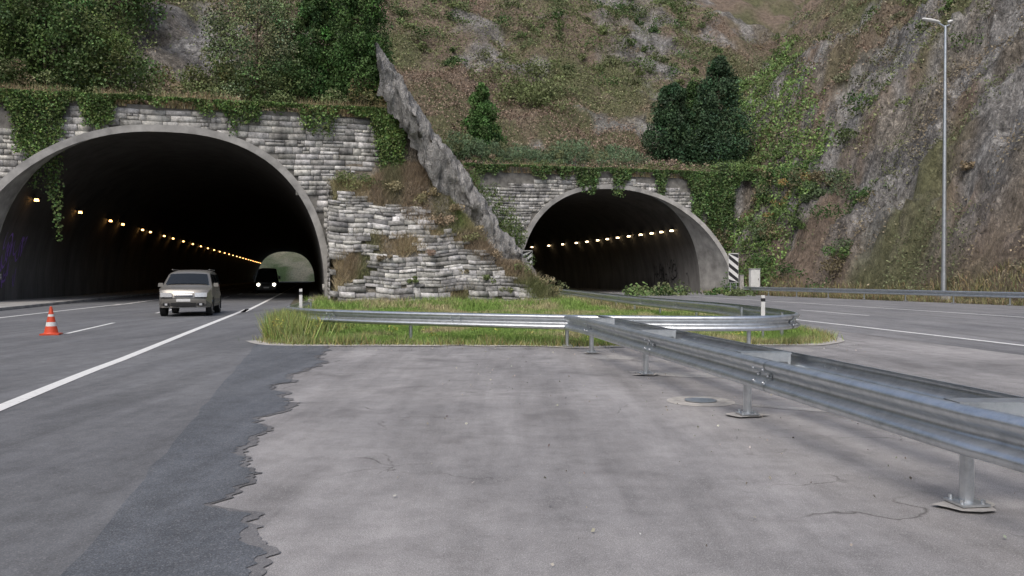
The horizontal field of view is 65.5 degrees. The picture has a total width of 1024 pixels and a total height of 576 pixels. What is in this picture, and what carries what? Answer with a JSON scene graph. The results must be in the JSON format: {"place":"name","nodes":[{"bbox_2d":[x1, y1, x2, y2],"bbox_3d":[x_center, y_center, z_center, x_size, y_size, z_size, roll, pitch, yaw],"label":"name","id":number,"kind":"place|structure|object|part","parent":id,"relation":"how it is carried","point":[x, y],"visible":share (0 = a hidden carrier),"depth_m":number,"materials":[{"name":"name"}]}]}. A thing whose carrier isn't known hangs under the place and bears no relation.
{"place":"outdoors","nodes":[
{"label":"outdoors","id":0,"kind":"place"},
{"bbox_2d":[0,282,307,575],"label":"road","id":1,"kind":"structure","parent":0,"point":[80,456],"depth_m":9.94,"materials":[{"name":"grey asphalt"}]},
{"bbox_2d":[39,306,62,335],"bbox_3d":[-12.450,0.881,21.513,0.460,0.765,0.460,0,1,-17],"label":"traffic cone","id":2,"kind":"object","parent":1,"relation":"on","point":[51,328],"visible":1,"depth_m":21.43,"materials":[{"name":"plastic"}]},
{"bbox_2d":[0,282,320,310],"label":"sidewalk","id":3,"kind":"structure","parent":1,"relation":"on","point":[33,302],"depth_m":52.91,"materials":[{"name":"concrete"}]},
{"bbox_2d":[158,269,220,315],"bbox_3d":[-13.497,0.156,33.593,2.320,1.900,4.765,0,1,-14],"label":"car","id":4,"kind":"object","parent":1,"relation":"on","point":[178,289],"visible":1,"depth_m":32.12,"materials":[{"name":"metal"}]},
{"bbox_2d":[253,268,280,293],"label":"van","id":5,"kind":"object","parent":1,"relation":"on","point":[267,278],"visible":1,"depth_m":76.16,"materials":[{"name":"paint"}]},
{"bbox_2d":[0,282,1023,410],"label":"road markings","id":6,"kind":"object","parent":1,"relation":"on","point":[19,399],"visible":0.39,"depth_m":16.91,"materials":[{"name":"paint"}]},
{"bbox_2d":[21,131,313,280],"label":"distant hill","id":7,"kind":"structure","parent":0,"point":[290,266],"depth_m":335.27,"materials":[{"name":"soil"}]},
{"bbox_2d":[279,281,669,310],"bbox_3d":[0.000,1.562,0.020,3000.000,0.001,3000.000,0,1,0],"label":"ground","id":8,"kind":"structure","parent":0,"point":[305,289],"depth_m":89.34,"materials":[{"name":"grey asphalt"}]},
{"bbox_2d":[0,100,391,300],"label":"tunnel portal","id":9,"kind":"object","parent":8,"relation":"on","point":[178,189],"visible":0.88,"depth_m":56.80,"materials":[{"name":"stone"}]},
{"bbox_2d":[0,87,407,241],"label":"ivy","id":10,"kind":"object","parent":9,"relation":"attached to","point":[389,137],"visible":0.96,"depth_m":47.42,"materials":[{"name":"green plant"}]},
{"bbox_2d":[478,166,732,292],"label":"tunnel portal","id":11,"kind":"object","parent":8,"relation":"on","point":[602,237],"visible":0.64,"depth_m":86.22,"materials":[{"name":"concrete"}]},
{"bbox_2d":[464,162,759,250],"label":"ivy","id":12,"kind":"object","parent":11,"relation":"attached to","point":[699,182],"visible":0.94,"depth_m":79.83,"materials":[{"name":"green plant"}]},
{"bbox_2d":[4,0,1023,302],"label":"hillside","id":13,"kind":"structure","parent":0,"point":[996,114],"depth_m":68.41,"materials":[{"name":"grey stone"}]},
{"bbox_2d":[0,0,69,87],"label":"tree","id":14,"kind":"object","parent":13,"relation":"on","point":[39,20],"visible":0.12,"depth_m":51.20,"materials":[{"name":"green plant"}]},
{"bbox_2d":[0,0,125,92],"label":"tree","id":15,"kind":"object","parent":13,"relation":"on","point":[78,8],"visible":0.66,"depth_m":48.66,"materials":[{"name":"green plant"}]},
{"bbox_2d":[45,11,176,96],"bbox_3d":[-25.775,-14.318,51.012,7.327,6.502,6.486,0,1,0],"label":"tree","id":16,"kind":"object","parent":13,"relation":"on","point":[122,78],"visible":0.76,"depth_m":49.79,"materials":[{"name":"green plant"}]},
{"bbox_2d":[60,0,171,42],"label":"tree","id":17,"kind":"object","parent":13,"relation":"on","point":[140,12],"visible":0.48,"depth_m":61.40,"materials":[{"name":"green plant"}]},
{"bbox_2d":[0,52,385,114],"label":"headwall scrub","id":18,"kind":"object","parent":13,"relation":"on","point":[278,96],"visible":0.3,"depth_m":49.30,"materials":[{"name":"green plant"}]},
{"bbox_2d":[170,50,248,100],"bbox_3d":[-19.891,-13.985,54.007,4.161,3.830,5.333,0,1,20],"label":"bush","id":19,"kind":"object","parent":13,"relation":"on","point":[200,77],"visible":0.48,"depth_m":52.90,"materials":[{"name":"green plant"}]},
{"bbox_2d":[196,0,308,101],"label":"willow tree","id":20,"kind":"object","parent":13,"relation":"on","point":[222,45],"visible":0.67,"depth_m":52.83,"materials":[{"name":"green plant"}]},
{"bbox_2d":[236,54,322,109],"bbox_3d":[-15.343,-13.363,53.162,5.007,4.553,5.321,1,1,45],"label":"bush","id":21,"kind":"object","parent":13,"relation":"on","point":[277,78],"visible":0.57,"depth_m":52.14,"materials":[{"name":"green plant"}]},
{"bbox_2d":[276,0,345,103],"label":"cypress tree","id":22,"kind":"object","parent":13,"relation":"on","point":[310,21],"visible":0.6,"depth_m":53.46,"materials":[{"name":"green plant"}]},
{"bbox_2d":[0,78,687,178],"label":"dry grass fringe","id":23,"kind":"object","parent":13,"relation":"on","point":[173,104],"visible":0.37,"depth_m":49.44,"materials":[{"name":"plant"}]},
{"bbox_2d":[301,0,392,92],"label":"cypress tree","id":24,"kind":"object","parent":13,"relation":"on","point":[334,16],"visible":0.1,"depth_m":55.08,"materials":[{"name":"green plant"}]},
{"bbox_2d":[314,0,395,107],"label":"cypress tree","id":25,"kind":"object","parent":13,"relation":"on","point":[345,47],"visible":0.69,"depth_m":52.65,"materials":[{"name":"green plant"}]},
{"bbox_2d":[339,75,386,107],"bbox_3d":[-9.634,-12.471,53.146,3.272,2.982,4.133,1,1,39],"label":"bush","id":26,"kind":"object","parent":13,"relation":"on","point":[372,95],"visible":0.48,"depth_m":51.97,"materials":[{"name":"green plant"}]},
{"bbox_2d":[325,157,568,300],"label":"dry grass tufts","id":27,"kind":"object","parent":13,"relation":"on","point":[414,173],"visible":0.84,"depth_m":49.82,"materials":[{"name":"brown plant"}]},
{"bbox_2d":[332,169,562,293],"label":"wing shrubs","id":28,"kind":"object","parent":13,"relation":"on","point":[455,206],"visible":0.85,"depth_m":49.92,"materials":[{"name":"brown plant"}]},
{"bbox_2d":[373,42,539,278],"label":"rock ridge","id":29,"kind":"object","parent":13,"relation":"on","point":[442,165],"visible":0.81,"depth_m":50.88,"materials":[{"name":"rock"}]},
{"bbox_2d":[457,81,507,156],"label":"cypress tree","id":30,"kind":"object","parent":13,"relation":"on","point":[485,127],"visible":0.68,"depth_m":82.89,"materials":[{"name":"green plant"}]},
{"bbox_2d":[11,0,954,295],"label":"hillside shrubs","id":31,"kind":"object","parent":13,"relation":"on","point":[631,290],"visible":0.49,"depth_m":106.79,"materials":[{"name":"green plant"}]},
{"bbox_2d":[460,159,534,265],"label":"bank bushes","id":32,"kind":"object","parent":13,"relation":"on","point":[510,228],"visible":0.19,"depth_m":71.49,"materials":[{"name":"green plant"}]},
{"bbox_2d":[0,0,997,176],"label":"hillside bracken","id":33,"kind":"object","parent":13,"relation":"on","point":[577,131],"visible":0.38,"depth_m":98.13,"materials":[{"name":"brown plant"}]},
{"bbox_2d":[463,54,578,113],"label":"bush thicket","id":34,"kind":"object","parent":13,"relation":"on","point":[539,94],"visible":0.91,"depth_m":96.39,"materials":[{"name":"green plant"}]},
{"bbox_2d":[438,129,653,167],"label":"willow thicket","id":35,"kind":"object","parent":13,"relation":"on","point":[560,151],"visible":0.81,"depth_m":79.22,"materials":[{"name":"green plant"}]},
{"bbox_2d":[471,153,731,178],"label":"headwall scrub","id":36,"kind":"object","parent":13,"relation":"on","point":[644,166],"visible":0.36,"depth_m":78.49,"materials":[{"name":"green plant"}]},
{"bbox_2d":[639,81,708,166],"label":"pine tree","id":37,"kind":"object","parent":13,"relation":"on","point":[672,96],"visible":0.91,"depth_m":86.44,"materials":[{"name":"green plant"}]},
{"bbox_2d":[664,80,721,164],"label":"pine tree","id":38,"kind":"object","parent":13,"relation":"on","point":[690,87],"visible":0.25,"depth_m":89.23,"materials":[{"name":"green plant"}]},
{"bbox_2d":[685,54,758,166],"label":"pine tree","id":39,"kind":"object","parent":13,"relation":"on","point":[715,127],"visible":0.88,"depth_m":86.88,"materials":[{"name":"green plant"}]},
{"bbox_2d":[702,34,840,294],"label":"ivy slope","id":40,"kind":"structure","parent":13,"relation":"on","point":[819,153],"depth_m":82.45,"materials":[{"name":"green plant"}]},
{"bbox_2d":[762,170,811,218],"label":"autumn shrub","id":41,"kind":"object","parent":13,"relation":"on","point":[780,180],"visible":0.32,"depth_m":74.02,"materials":[{"name":"green plant"}]},
{"bbox_2d":[709,155,890,293],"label":"portal shrubs","id":42,"kind":"object","parent":13,"relation":"on","point":[819,193],"visible":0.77,"depth_m":71.34,"materials":[{"name":"green plant"}]},
{"bbox_2d":[615,0,992,199],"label":"cliff shrubs","id":43,"kind":"object","parent":13,"relation":"on","point":[965,166],"visible":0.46,"depth_m":82.01,"materials":[{"name":"green plant"}]},
{"bbox_2d":[589,0,1023,296],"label":"cliff scrub","id":44,"kind":"object","parent":13,"relation":"on","point":[920,129],"visible":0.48,"depth_m":64.29,"materials":[{"name":"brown plant"}]},
{"bbox_2d":[248,333,844,347],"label":"dirt verge","id":45,"kind":"structure","parent":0,"point":[839,340],"depth_m":18.00,"materials":[{"name":"soil"}]},
{"bbox_2d":[211,326,1023,575],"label":"asphalt apron","id":46,"kind":"object","parent":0,"point":[343,445],"visible":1,"depth_m":6.21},
{"bbox_2d":[60,344,328,575],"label":"asphalt patch strip","id":47,"kind":"object","parent":46,"relation":"on","point":[164,521],"visible":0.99,"depth_m":5.60,"materials":[{"name":"grey asphalt"}]},
{"bbox_2d":[204,346,331,575],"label":"tar seam","id":48,"kind":"object","parent":46,"relation":"on","point":[249,535],"visible":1,"depth_m":5.34,"materials":[{"name":"asphalt"}]},
{"bbox_2d":[285,344,1014,565],"bbox_3d":[1.515,1.386,11.021,12.821,0.034,15.913,0,1,0],"label":"gravel grit","id":49,"kind":"object","parent":46,"relation":"on","point":[593,529],"visible":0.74,"depth_m":8.34,"materials":[{"name":"grey gravel"}]},
{"bbox_2d":[667,396,734,406],"bbox_3d":[2.360,1.408,9.969,0.840,0.016,0.840,0,1,0],"label":"manhole cover","id":50,"kind":"object","parent":46,"relation":"on","point":[707,401],"visible":1,"depth_m":9.91,"materials":[{"name":"concrete"}]},
{"bbox_2d":[582,355,825,411],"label":"pavement patches","id":51,"kind":"object","parent":46,"relation":"on","point":[671,373],"visible":0.57,"depth_m":12.83,"materials":[{"name":"grey asphalt"}]},
{"bbox_2d":[564,315,1023,511],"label":"guardrail","id":52,"kind":"object","parent":46,"relation":"on","point":[968,424],"visible":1,"depth_m":6.61,"materials":[{"name":"metal"}]},
{"bbox_2d":[560,288,1023,354],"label":"road","id":53,"kind":"structure","parent":0,"point":[1003,327],"depth_m":30.84,"materials":[{"name":"grey asphalt"}]},
{"bbox_2d":[523,250,531,262],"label":"hazard marker sign","id":54,"kind":"object","parent":53,"relation":"on","point":[527,252],"visible":0.29,"depth_m":74.94,"materials":[{"name":"white metal"}]},
{"bbox_2d":[728,253,737,290],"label":"hazard marker sign","id":55,"kind":"object","parent":53,"relation":"on","point":[733,267],"visible":0.91,"depth_m":70.46,"materials":[{"name":"white metal"}]},
{"bbox_2d":[738,275,743,289],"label":"marker post","id":56,"kind":"object","parent":53,"relation":"on","point":[741,281],"visible":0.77,"depth_m":71.33,"materials":[{"name":"concrete"}]},
{"bbox_2d":[748,268,760,291],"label":"roadside cabinet","id":57,"kind":"object","parent":53,"relation":"on","point":[754,277],"visible":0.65,"depth_m":70.63,"materials":[{"name":"metal"}]},
{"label":"door","id":58,"kind":"part","parent":57,"relation":"part of","materials":[{"name":"white paint"}]},
{"bbox_2d":[724,286,1023,305],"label":"guardrail","id":59,"kind":"object","parent":53,"relation":"on","point":[1009,295],"visible":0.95,"depth_m":52.17,"materials":[{"name":"metal"}]},
{"bbox_2d":[921,18,952,301],"bbox_3d":[26.560,-7.945,49.900,1.920,17.882,0.600,0,1,0],"label":"street lamp","id":60,"kind":"object","parent":53,"relation":"on","point":[943,243],"visible":0.96,"depth_m":49.82,"materials":[{"name":"metal"}]},
{"label":"grass island","id":61,"kind":"object","parent":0,"visible":0},
{"bbox_2d":[299,289,302,307],"bbox_3d":[-6.550,0.627,24.710,0.103,1.200,0.058,0,1,0],"label":"delineator post","id":62,"kind":"object","parent":61,"relation":"on","point":[300,297],"visible":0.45,"depth_m":24.69,"materials":[{"name":"white paint"}]},
{"bbox_2d":[326,184,545,300],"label":"stone wing wall","id":63,"kind":"structure","parent":61,"relation":"on","point":[364,221],"depth_m":48.37,"materials":[{"name":"grey stone"}]},
{"bbox_2d":[262,309,761,340],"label":"weeds","id":64,"kind":"object","parent":61,"relation":"on","point":[276,319],"visible":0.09,"depth_m":20.34,"materials":[{"name":"green plant"}]},
{"bbox_2d":[286,288,799,346],"bbox_3d":[-0.256,0.585,46.042,14.873,0.724,57.976,0,1,0],"label":"guardrail","id":65,"kind":"object","parent":61,"relation":"on","point":[750,318],"visible":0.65,"depth_m":18.70,"materials":[{"name":"metal"}]},
{"bbox_2d":[252,258,1023,346],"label":"grass","id":66,"kind":"structure","parent":61,"relation":"on","point":[460,336],"depth_m":23.03,"materials":[{"name":"green plant"}]},
{"bbox_2d":[761,295,764,337],"bbox_3d":[6.100,0.737,19.361,0.103,1.120,0.058,0,1,0],"label":"delineator post","id":67,"kind":"object","parent":61,"relation":"on","point":[762,305],"visible":0.69,"depth_m":19.34,"materials":[{"name":"white paint"}]}
]}

